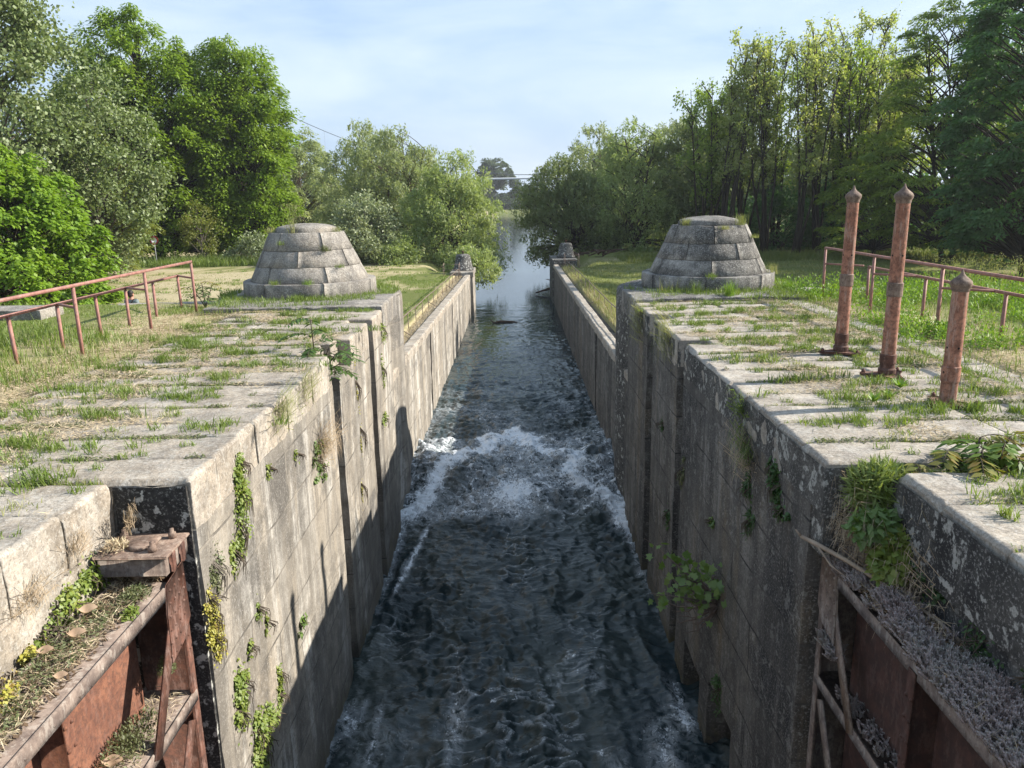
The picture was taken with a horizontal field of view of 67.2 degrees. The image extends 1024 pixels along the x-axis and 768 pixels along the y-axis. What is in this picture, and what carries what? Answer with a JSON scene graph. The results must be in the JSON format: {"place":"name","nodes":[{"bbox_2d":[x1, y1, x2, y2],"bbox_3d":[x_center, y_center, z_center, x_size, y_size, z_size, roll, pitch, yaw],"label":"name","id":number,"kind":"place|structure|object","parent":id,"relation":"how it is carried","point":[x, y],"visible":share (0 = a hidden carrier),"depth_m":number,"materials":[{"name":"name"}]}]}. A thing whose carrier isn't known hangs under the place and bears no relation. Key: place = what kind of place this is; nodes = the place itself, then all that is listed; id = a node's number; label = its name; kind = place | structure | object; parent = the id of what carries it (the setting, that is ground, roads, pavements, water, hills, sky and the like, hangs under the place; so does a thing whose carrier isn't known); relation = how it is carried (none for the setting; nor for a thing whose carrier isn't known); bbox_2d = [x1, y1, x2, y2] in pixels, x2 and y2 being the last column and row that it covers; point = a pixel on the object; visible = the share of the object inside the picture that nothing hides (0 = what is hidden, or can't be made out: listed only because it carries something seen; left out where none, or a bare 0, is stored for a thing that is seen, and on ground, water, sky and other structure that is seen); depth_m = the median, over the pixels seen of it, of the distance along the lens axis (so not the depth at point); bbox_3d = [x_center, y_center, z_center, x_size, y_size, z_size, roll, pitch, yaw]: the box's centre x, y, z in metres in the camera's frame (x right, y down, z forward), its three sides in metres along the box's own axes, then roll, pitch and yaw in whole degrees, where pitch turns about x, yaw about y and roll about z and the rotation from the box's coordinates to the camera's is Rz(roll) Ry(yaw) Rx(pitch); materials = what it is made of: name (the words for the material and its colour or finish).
{"place":"outdoors","nodes":[
{"label":"outdoors","id":0,"kind":"place"},
{"bbox_2d":[0,301,226,404],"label":"verge grass","id":1,"kind":"structure","parent":0,"point":[56,331],"depth_m":12.66,"materials":[{"name":"green plant"}]},
{"bbox_2d":[123,251,377,267],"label":"rough grass","id":2,"kind":"structure","parent":0,"point":[210,261],"depth_m":57.06,"materials":[{"name":"green plant"}]},
{"bbox_2d":[151,280,399,314],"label":"grass","id":3,"kind":"structure","parent":0,"point":[385,288],"depth_m":16.76,"materials":[{"name":"green plant"}]},
{"bbox_2d":[164,214,555,303],"bbox_3d":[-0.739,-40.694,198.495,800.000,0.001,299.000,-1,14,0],"label":"river water","id":4,"kind":"structure","parent":0,"point":[525,281],"depth_m":71.64,"materials":[{"name":"liquid"}]},
{"bbox_2d":[381,271,448,318],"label":"bank green grass","id":5,"kind":"structure","parent":0,"point":[423,281],"depth_m":42.02,"materials":[{"name":"green plant"}]},
{"bbox_2d":[0,201,1023,472],"bbox_3d":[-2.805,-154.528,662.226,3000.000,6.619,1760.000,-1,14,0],"label":"ground","id":6,"kind":"structure","parent":0,"point":[410,295],"depth_m":38.98,"materials":[{"name":"green plant"}]},
{"bbox_2d":[0,305,63,319],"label":"stone block","id":7,"kind":"structure","parent":6,"relation":"on","point":[42,313],"depth_m":15.41,"materials":[{"name":"grey stone"}]},
{"bbox_2d":[0,0,126,274],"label":"tree","id":8,"kind":"object","parent":6,"relation":"on","point":[29,55],"visible":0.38,"depth_m":39.72,"materials":[{"name":"green plant"}]},
{"bbox_2d":[0,142,128,305],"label":"bush","id":9,"kind":"object","parent":6,"relation":"on","point":[36,251],"visible":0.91,"depth_m":32.38,"materials":[{"name":"green plant"}]},
{"bbox_2d":[6,48,185,281],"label":"tree","id":10,"kind":"object","parent":6,"relation":"on","point":[144,213],"visible":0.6,"depth_m":44.63,"materials":[{"name":"green plant"}]},
{"bbox_2d":[0,260,197,363],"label":"handrail","id":11,"kind":"object","parent":6,"relation":"on","point":[74,299],"visible":0.81,"depth_m":12.54,"materials":[{"name":"brown metal"}]},
{"bbox_2d":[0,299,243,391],"bbox_3d":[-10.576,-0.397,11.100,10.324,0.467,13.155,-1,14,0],"label":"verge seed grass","id":12,"kind":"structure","parent":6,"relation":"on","point":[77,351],"depth_m":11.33,"materials":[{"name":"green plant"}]},
{"bbox_2d":[47,2,247,259],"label":"tree","id":13,"kind":"object","parent":6,"relation":"on","point":[152,82],"visible":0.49,"depth_m":58.22,"materials":[{"name":"green plant"}]},
{"bbox_2d":[0,310,400,767],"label":"lock wall","id":14,"kind":"structure","parent":6,"relation":"on","point":[320,553],"depth_m":8.48,"materials":[{"name":"concrete"}]},
{"bbox_2d":[8,565,63,627],"bbox_3d":[-3.215,1.446,5.215,0.138,0.354,0.599,-1,14,0],"label":"grass tuft","id":15,"kind":"object","parent":14,"relation":"attached to","point":[36,595],"visible":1,"depth_m":5.23,"materials":[{"name":"beige plant"}]},
{"bbox_2d":[33,551,113,663],"bbox_3d":[-3.215,1.602,5.683,0.133,0.525,1.313,-1,14,0],"label":"wall plant","id":16,"kind":"object","parent":14,"relation":"attached to","point":[70,603],"depth_m":5.62,"materials":[{"name":"green plant"}]},
{"bbox_2d":[0,561,207,767],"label":"lock gate","id":17,"kind":"structure","parent":14,"relation":"attached to","point":[84,715],"depth_m":5.88,"materials":[{"name":"brown metal"}]},
{"bbox_2d":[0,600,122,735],"bbox_3d":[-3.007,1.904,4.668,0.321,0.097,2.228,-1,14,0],"label":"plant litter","id":18,"kind":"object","parent":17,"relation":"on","point":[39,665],"visible":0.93,"depth_m":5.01,"materials":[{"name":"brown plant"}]},
{"bbox_2d":[0,577,165,757],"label":"plant litter","id":19,"kind":"object","parent":17,"relation":"on","point":[73,648],"visible":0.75,"depth_m":5.14,"materials":[{"name":"plant"}]},
{"bbox_2d":[95,705,157,767],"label":"leafy herb","id":20,"kind":"object","parent":17,"relation":"on","point":[134,736],"visible":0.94,"depth_m":5.80,"materials":[{"name":"green plant"}]},
{"bbox_2d":[92,528,189,581],"bbox_3d":[-2.952,1.415,6.189,0.585,0.426,0.450,-1,14,0],"label":"hinge anchor","id":21,"kind":"object","parent":14,"relation":"attached to","point":[143,556],"visible":0.94,"depth_m":6.01,"materials":[{"name":"brown metal"}]},
{"bbox_2d":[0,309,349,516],"bbox_3d":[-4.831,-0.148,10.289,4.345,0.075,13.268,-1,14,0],"label":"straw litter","id":22,"kind":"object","parent":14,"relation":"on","point":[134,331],"visible":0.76,"depth_m":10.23,"materials":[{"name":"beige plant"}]},
{"bbox_2d":[0,309,376,486],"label":"moss","id":23,"kind":"object","parent":14,"relation":"on","point":[163,436],"visible":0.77,"depth_m":9.52,"materials":[{"name":"green plant"}]},
{"bbox_2d":[0,306,382,538],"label":"grass","id":24,"kind":"structure","parent":14,"relation":"on","point":[86,414],"depth_m":9.15,"materials":[{"name":"green plant"}]},
{"bbox_2d":[202,585,228,667],"bbox_3d":[-2.561,2.111,6.711,0.133,0.802,0.369,-1,14,0],"label":"wall plant","id":25,"kind":"object","parent":14,"relation":"attached to","point":[216,632],"depth_m":6.68,"materials":[{"name":"yellow plant"}]},
{"bbox_2d":[208,540,229,597],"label":"wall plant","id":26,"kind":"object","parent":14,"relation":"attached to","point":[218,567],"depth_m":6.76,"materials":[{"name":"green plant"}]},
{"bbox_2d":[229,452,253,579],"bbox_3d":[-2.581,1.244,7.381,0.142,1.151,0.684,-1,14,0],"label":"wall plant","id":27,"kind":"object","parent":14,"relation":"attached to","point":[237,548],"depth_m":7.35,"materials":[{"name":"green plant"}]},
{"bbox_2d":[233,658,256,745],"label":"wall plant","id":28,"kind":"object","parent":14,"relation":"attached to","point":[242,703],"depth_m":7.31,"materials":[{"name":"green plant"}]},
{"bbox_2d":[250,699,286,767],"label":"wall plant","id":29,"kind":"object","parent":14,"relation":"attached to","point":[263,740],"depth_m":7.87,"materials":[{"name":"green plant"}]},
{"bbox_2d":[278,317,364,381],"bbox_3d":[-2.869,-0.513,11.511,1.311,1.003,1.095,-1,14,0],"label":"ailanthus sapling","id":30,"kind":"object","parent":14,"relation":"on","point":[334,368],"visible":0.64,"depth_m":11.43,"materials":[{"name":"green plant"}]},
{"bbox_2d":[174,196,229,258],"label":"sapling","id":31,"kind":"object","parent":6,"relation":"on","point":[192,230],"visible":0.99,"depth_m":58.77,"materials":[{"name":"green plant"}]},
{"bbox_2d":[156,33,308,256],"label":"tree","id":32,"kind":"object","parent":6,"relation":"on","point":[254,112],"visible":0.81,"depth_m":60.94,"materials":[{"name":"green plant"}]},
{"bbox_2d":[219,229,267,262],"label":"bush","id":33,"kind":"object","parent":6,"relation":"on","point":[252,249],"visible":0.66,"depth_m":58.23,"materials":[{"name":"green plant"}]},
{"bbox_2d":[104,263,417,303],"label":"field tufts","id":34,"kind":"object","parent":6,"relation":"on","point":[237,280],"visible":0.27,"depth_m":45.40,"materials":[{"name":"green plant"}]},
{"bbox_2d":[266,126,342,224],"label":"tree","id":35,"kind":"object","parent":6,"relation":"on","point":[311,145],"visible":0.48,"depth_m":91.04,"materials":[{"name":"green plant"}]},
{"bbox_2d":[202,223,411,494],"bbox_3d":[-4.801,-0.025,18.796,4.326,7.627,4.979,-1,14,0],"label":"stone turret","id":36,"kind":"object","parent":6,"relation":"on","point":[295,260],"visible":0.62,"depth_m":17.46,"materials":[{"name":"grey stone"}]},
{"bbox_2d":[307,117,411,244],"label":"tree","id":37,"kind":"object","parent":6,"relation":"on","point":[337,190],"visible":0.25,"depth_m":78.90,"materials":[{"name":"green plant"}]},
{"bbox_2d":[327,188,411,265],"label":"bush","id":38,"kind":"object","parent":6,"relation":"on","point":[349,217],"visible":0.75,"depth_m":55.56,"materials":[{"name":"green plant"}]},
{"bbox_2d":[323,122,461,243],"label":"tree","id":39,"kind":"object","parent":6,"relation":"on","point":[373,171],"visible":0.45,"depth_m":69.84,"materials":[{"name":"green plant"}]},
{"bbox_2d":[369,232,422,265],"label":"bush","id":40,"kind":"object","parent":6,"relation":"on","point":[409,256],"visible":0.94,"depth_m":55.34,"materials":[{"name":"green plant"}]},
{"bbox_2d":[393,275,470,509],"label":"channel wall","id":41,"kind":"structure","parent":6,"relation":"on","point":[432,344],"depth_m":25.00,"materials":[{"name":"concrete"}]},
{"bbox_2d":[394,148,515,277],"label":"tree","id":42,"kind":"object","parent":6,"relation":"on","point":[432,217],"visible":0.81,"depth_m":57.91,"materials":[{"name":"green plant"}]},
{"bbox_2d":[436,241,502,292],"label":"willow bough","id":43,"kind":"object","parent":42,"relation":"attached to","point":[483,266],"visible":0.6,"depth_m":52.03,"materials":[{"name":"green plant"}]},
{"bbox_2d":[450,251,475,315],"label":"end pier","id":44,"kind":"structure","parent":6,"relation":"on","point":[466,267],"depth_m":48.27,"materials":[{"name":"stone"}]},
{"bbox_2d":[474,157,513,202],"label":"tree","id":45,"kind":"object","parent":6,"relation":"on","point":[493,165],"visible":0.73,"depth_m":353.63,"materials":[{"name":"green plant"}]},
{"bbox_2d":[549,240,576,302],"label":"end pier","id":46,"kind":"structure","parent":6,"relation":"on","point":[565,248],"depth_m":53.64,"materials":[{"name":"stone"}]},
{"bbox_2d":[507,152,638,269],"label":"tree","id":47,"kind":"object","parent":6,"relation":"on","point":[546,202],"visible":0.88,"depth_m":65.61,"materials":[{"name":"green plant"}]},
{"bbox_2d":[553,264,627,500],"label":"channel wall","id":48,"kind":"structure","parent":6,"relation":"on","point":[589,332],"depth_m":26.64,"materials":[{"name":"concrete"}]},
{"bbox_2d":[555,120,640,208],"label":"tree","id":49,"kind":"object","parent":6,"relation":"on","point":[582,156],"visible":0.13,"depth_m":92.83,"materials":[{"name":"green plant"}]},
{"bbox_2d":[561,263,690,325],"bbox_3d":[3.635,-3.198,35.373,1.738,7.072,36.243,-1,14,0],"label":"bank tall grass","id":50,"kind":"structure","parent":6,"relation":"on","point":[596,296],"depth_m":32.53,"materials":[{"name":"green plant"}]},
{"bbox_2d":[576,115,691,252],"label":"tree","id":51,"kind":"object","parent":6,"relation":"on","point":[620,162],"visible":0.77,"depth_m":64.53,"materials":[{"name":"green plant"}]},
{"bbox_2d":[641,113,729,244],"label":"tree","id":52,"kind":"object","parent":6,"relation":"on","point":[678,191],"visible":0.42,"depth_m":63.84,"materials":[{"name":"green plant"}]},
{"bbox_2d":[673,78,743,215],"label":"young tree","id":53,"kind":"object","parent":6,"relation":"on","point":[714,153],"visible":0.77,"depth_m":59.19,"materials":[{"name":"green plant"}]},
{"bbox_2d":[614,216,808,495],"bbox_3d":[4.738,-0.249,18.991,4.326,7.626,4.581,-1,14,0],"label":"stone turret","id":54,"kind":"object","parent":6,"relation":"on","point":[698,248],"visible":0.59,"depth_m":17.51,"materials":[{"name":"stone"}]},
{"bbox_2d":[686,77,737,215],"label":"young tree","id":55,"kind":"object","parent":6,"relation":"on","point":[697,94],"visible":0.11,"depth_m":62.30,"materials":[{"name":"green plant"}]},
{"bbox_2d":[709,34,775,217],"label":"young tree","id":56,"kind":"object","parent":6,"relation":"on","point":[744,96],"visible":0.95,"depth_m":56.62,"materials":[{"name":"green plant"}]},
{"bbox_2d":[624,275,867,303],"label":"grass","id":57,"kind":"structure","parent":6,"relation":"on","point":[772,290],"depth_m":16.73,"materials":[{"name":"green plant"}]},
{"bbox_2d":[719,69,790,228],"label":"young tree","id":58,"kind":"object","parent":6,"relation":"on","point":[740,206],"visible":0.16,"depth_m":61.07,"materials":[{"name":"green plant"}]},
{"bbox_2d":[729,24,801,251],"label":"young tree","id":59,"kind":"object","parent":6,"relation":"on","point":[763,98],"visible":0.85,"depth_m":56.40,"materials":[{"name":"green plant"}]},
{"bbox_2d":[735,181,825,250],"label":"bush","id":60,"kind":"object","parent":6,"relation":"on","point":[785,200],"visible":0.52,"depth_m":62.89,"materials":[{"name":"green plant"}]},
{"bbox_2d":[756,54,808,247],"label":"young tree","id":61,"kind":"object","parent":6,"relation":"on","point":[782,169],"visible":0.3,"depth_m":62.46,"materials":[{"name":"green plant"}]},
{"bbox_2d":[769,133,859,239],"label":"tree","id":62,"kind":"object","parent":6,"relation":"on","point":[808,190],"visible":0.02,"depth_m":74.03,"materials":[{"name":"green plant"}]},
{"bbox_2d":[779,30,851,254],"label":"young tree","id":63,"kind":"object","parent":6,"relation":"on","point":[805,167],"visible":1,"depth_m":54.69,"materials":[{"name":"green plant"}]},
{"bbox_2d":[625,300,1023,767],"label":"lock wall","id":64,"kind":"structure","parent":6,"relation":"on","point":[753,647],"depth_m":8.34,"materials":[{"name":"concrete"}]},
{"bbox_2d":[644,538,726,642],"bbox_3d":[2.243,2.790,10.006,1.116,1.369,1.462,2,14,12],"label":"wall fig","id":65,"kind":"object","parent":64,"relation":"attached to","point":[707,598],"depth_m":9.89,"materials":[{"name":"green plant"}]},
{"bbox_2d":[764,456,790,524],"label":"wall plant","id":66,"kind":"object","parent":64,"relation":"attached to","point":[774,492],"depth_m":7.61,"materials":[{"name":"green plant"}]},
{"bbox_2d":[634,298,1023,552],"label":"grass","id":67,"kind":"structure","parent":64,"relation":"on","point":[980,407],"depth_m":8.95,"materials":[{"name":"green plant"}]},
{"bbox_2d":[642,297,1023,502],"bbox_3d":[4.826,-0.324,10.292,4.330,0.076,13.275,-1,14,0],"label":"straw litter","id":68,"kind":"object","parent":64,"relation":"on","point":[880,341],"visible":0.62,"depth_m":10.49,"materials":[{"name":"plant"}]},
{"bbox_2d":[819,185,861,355],"bbox_3d":[4.552,-1.552,10.577,0.498,2.281,0.552,-1,14,0],"label":"pipe post","id":69,"kind":"object","parent":64,"relation":"on","point":[853,196],"visible":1,"depth_m":10.53,"materials":[{"name":"brown metal"}]},
{"bbox_2d":[664,298,1023,503],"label":"moss","id":70,"kind":"object","parent":64,"relation":"on","point":[929,418],"visible":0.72,"depth_m":8.68,"materials":[{"name":"green plant"}]},
{"bbox_2d":[822,470,894,577],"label":"dry grass","id":71,"kind":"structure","parent":64,"relation":"attached to","point":[840,523],"depth_m":6.36,"materials":[{"name":"plant"}]},
{"bbox_2d":[840,503,906,552],"bbox_3d":[2.912,1.166,6.113,0.533,0.437,0.346,-1,14,0],"label":"leafy herb","id":72,"kind":"object","parent":64,"relation":"attached to","point":[889,518],"visible":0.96,"depth_m":6.06,"materials":[{"name":"green plant"}]},
{"bbox_2d":[838,452,914,511],"bbox_3d":[2.974,0.854,6.287,0.636,0.627,0.444,-1,14,0],"label":"grass tuft","id":73,"kind":"object","parent":64,"relation":"on","point":[876,478],"visible":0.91,"depth_m":6.24,"materials":[{"name":"green plant"}]},
{"bbox_2d":[860,183,913,379],"bbox_3d":[4.546,-1.198,9.111,0.548,2.283,0.512,-1,14,0],"label":"pipe post","id":74,"kind":"object","parent":64,"relation":"on","point":[903,196],"visible":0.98,"depth_m":9.11,"materials":[{"name":"brown metal"}]},
{"bbox_2d":[864,523,919,590],"bbox_3d":[3.013,1.382,6.109,0.464,0.601,0.454,12,19,43],"label":"leafy herb","id":75,"kind":"object","parent":64,"relation":"attached to","point":[881,572],"visible":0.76,"depth_m":5.99,"materials":[{"name":"green plant"}]},
{"bbox_2d":[852,496,954,644],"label":"dry grass","id":76,"kind":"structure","parent":64,"relation":"attached to","point":[913,582],"depth_m":5.76,"materials":[{"name":"plant"}]},
{"bbox_2d":[806,557,1013,767],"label":"lock gate","id":77,"kind":"structure","parent":64,"relation":"attached to","point":[917,720],"depth_m":6.30,"materials":[{"name":"brown metal"}]},
{"bbox_2d":[835,684,897,767],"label":"stonecrop","id":78,"kind":"object","parent":77,"relation":"on","point":[867,732],"visible":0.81,"depth_m":6.25,"materials":[{"name":"grey plant"}]},
{"bbox_2d":[795,529,966,646],"bbox_3d":[2.889,1.561,6.059,0.135,0.233,1.714,-7,15,-22],"label":"dead branch","id":79,"kind":"object","parent":77,"relation":"on","point":[819,546],"visible":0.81,"depth_m":6.40,"materials":[{"name":"brown wood"}]},
{"bbox_2d":[826,543,1023,767],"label":"stonecrop","id":80,"kind":"object","parent":77,"relation":"on","point":[993,686],"visible":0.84,"depth_m":5.01,"materials":[{"name":"grey plant"}]},
{"bbox_2d":[831,318,1023,391],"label":"gutter grass","id":81,"kind":"structure","parent":64,"relation":"on","point":[876,334],"depth_m":10.37,"materials":[{"name":"green plant"}]},
{"bbox_2d":[927,269,978,408],"bbox_3d":[4.565,-0.482,7.983,0.552,1.421,0.493,-1,14,0],"label":"pipe post","id":82,"kind":"object","parent":64,"relation":"on","point":[961,284],"visible":0.9,"depth_m":7.89,"materials":[{"name":"brown metal"}]},
{"bbox_2d":[906,561,1023,699],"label":"wall plant","id":83,"kind":"object","parent":64,"relation":"attached to","point":[976,643],"depth_m":5.20,"materials":[{"name":"green plant"}]},
{"bbox_2d":[927,431,1023,480],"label":"ailanthus sapling","id":84,"kind":"object","parent":64,"relation":"on","point":[996,452],"visible":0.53,"depth_m":6.19,"materials":[{"name":"green plant"}]},
{"bbox_2d":[786,16,863,252],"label":"young tree","id":85,"kind":"object","parent":6,"relation":"on","point":[816,223],"visible":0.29,"depth_m":57.56,"materials":[{"name":"green plant"}]},
{"bbox_2d":[796,176,886,250],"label":"bush","id":86,"kind":"object","parent":6,"relation":"on","point":[826,223],"visible":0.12,"depth_m":62.13,"materials":[{"name":"green plant"}]},
{"bbox_2d":[821,1,902,240],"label":"young tree","id":87,"kind":"object","parent":6,"relation":"on","point":[892,18],"visible":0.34,"depth_m":58.54,"materials":[{"name":"green plant"}]},
{"bbox_2d":[823,36,913,241],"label":"young tree","id":88,"kind":"object","parent":6,"relation":"on","point":[849,107],"visible":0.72,"depth_m":56.52,"materials":[{"name":"green plant"}]},
{"bbox_2d":[813,131,935,258],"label":"tree","id":89,"kind":"object","parent":6,"relation":"on","point":[873,244],"visible":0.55,"depth_m":53.95,"materials":[{"name":"green plant"}]},
{"bbox_2d":[861,48,924,252],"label":"young tree","id":90,"kind":"object","parent":6,"relation":"on","point":[906,74],"visible":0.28,"depth_m":54.67,"materials":[{"name":"green plant"}]},
{"bbox_2d":[776,266,1023,385],"bbox_3d":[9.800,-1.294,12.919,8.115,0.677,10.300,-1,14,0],"label":"weed bank","id":91,"kind":"structure","parent":6,"relation":"on","point":[938,329],"depth_m":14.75,"materials":[{"name":"green plant"}]},
{"bbox_2d":[875,22,945,239],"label":"young tree","id":92,"kind":"object","parent":6,"relation":"on","point":[895,51],"visible":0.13,"depth_m":59.58,"materials":[{"name":"green plant"}]},
{"bbox_2d":[822,247,1023,337],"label":"handrail","id":93,"kind":"object","parent":6,"relation":"on","point":[941,280],"visible":0.69,"depth_m":12.56,"materials":[{"name":"brown metal"}]},
{"bbox_2d":[851,0,1023,260],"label":"tree","id":94,"kind":"object","parent":6,"relation":"on","point":[908,87],"visible":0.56,"depth_m":49.37,"materials":[{"name":"green plant"}]},
{"bbox_2d":[913,250,1023,298],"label":"wild oats","id":95,"kind":"object","parent":6,"relation":"on","point":[1001,262],"visible":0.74,"depth_m":16.40,"materials":[{"name":"green plant"}]},
{"bbox_2d":[922,0,1023,276],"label":"tree","id":96,"kind":"object","parent":6,"relation":"on","point":[995,203],"visible":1,"depth_m":38.85,"materials":[{"name":"green plant"}]},
{"bbox_2d":[928,0,1023,242],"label":"tree","id":97,"kind":"object","parent":6,"relation":"on","point":[989,117],"visible":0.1,"depth_m":46.54,"materials":[{"name":"green plant"}]},
{"bbox_2d":[0,0,1023,196],"label":"sky","id":98,"kind":"structure","parent":0,"point":[514,81],"materials":[{"name":"blue"}]},
{"bbox_2d":[325,303,729,767],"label":"canal water","id":99,"kind":"structure","parent":0,"point":[516,621],"depth_m":14.48,"materials":[{"name":"blue liquid"}]},
{"bbox_2d":[567,255,1019,313],"bbox_3d":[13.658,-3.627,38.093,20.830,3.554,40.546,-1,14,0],"label":"lawn grass","id":100,"kind":"structure","parent":0,"point":[618,284],"depth_m":45.12,"materials":[{"name":"green plant"}]},
{"bbox_2d":[614,248,1002,263],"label":"woodland edge grass","id":101,"kind":"structure","parent":0,"point":[766,255],"depth_m":53.76,"materials":[{"name":"green plant"}]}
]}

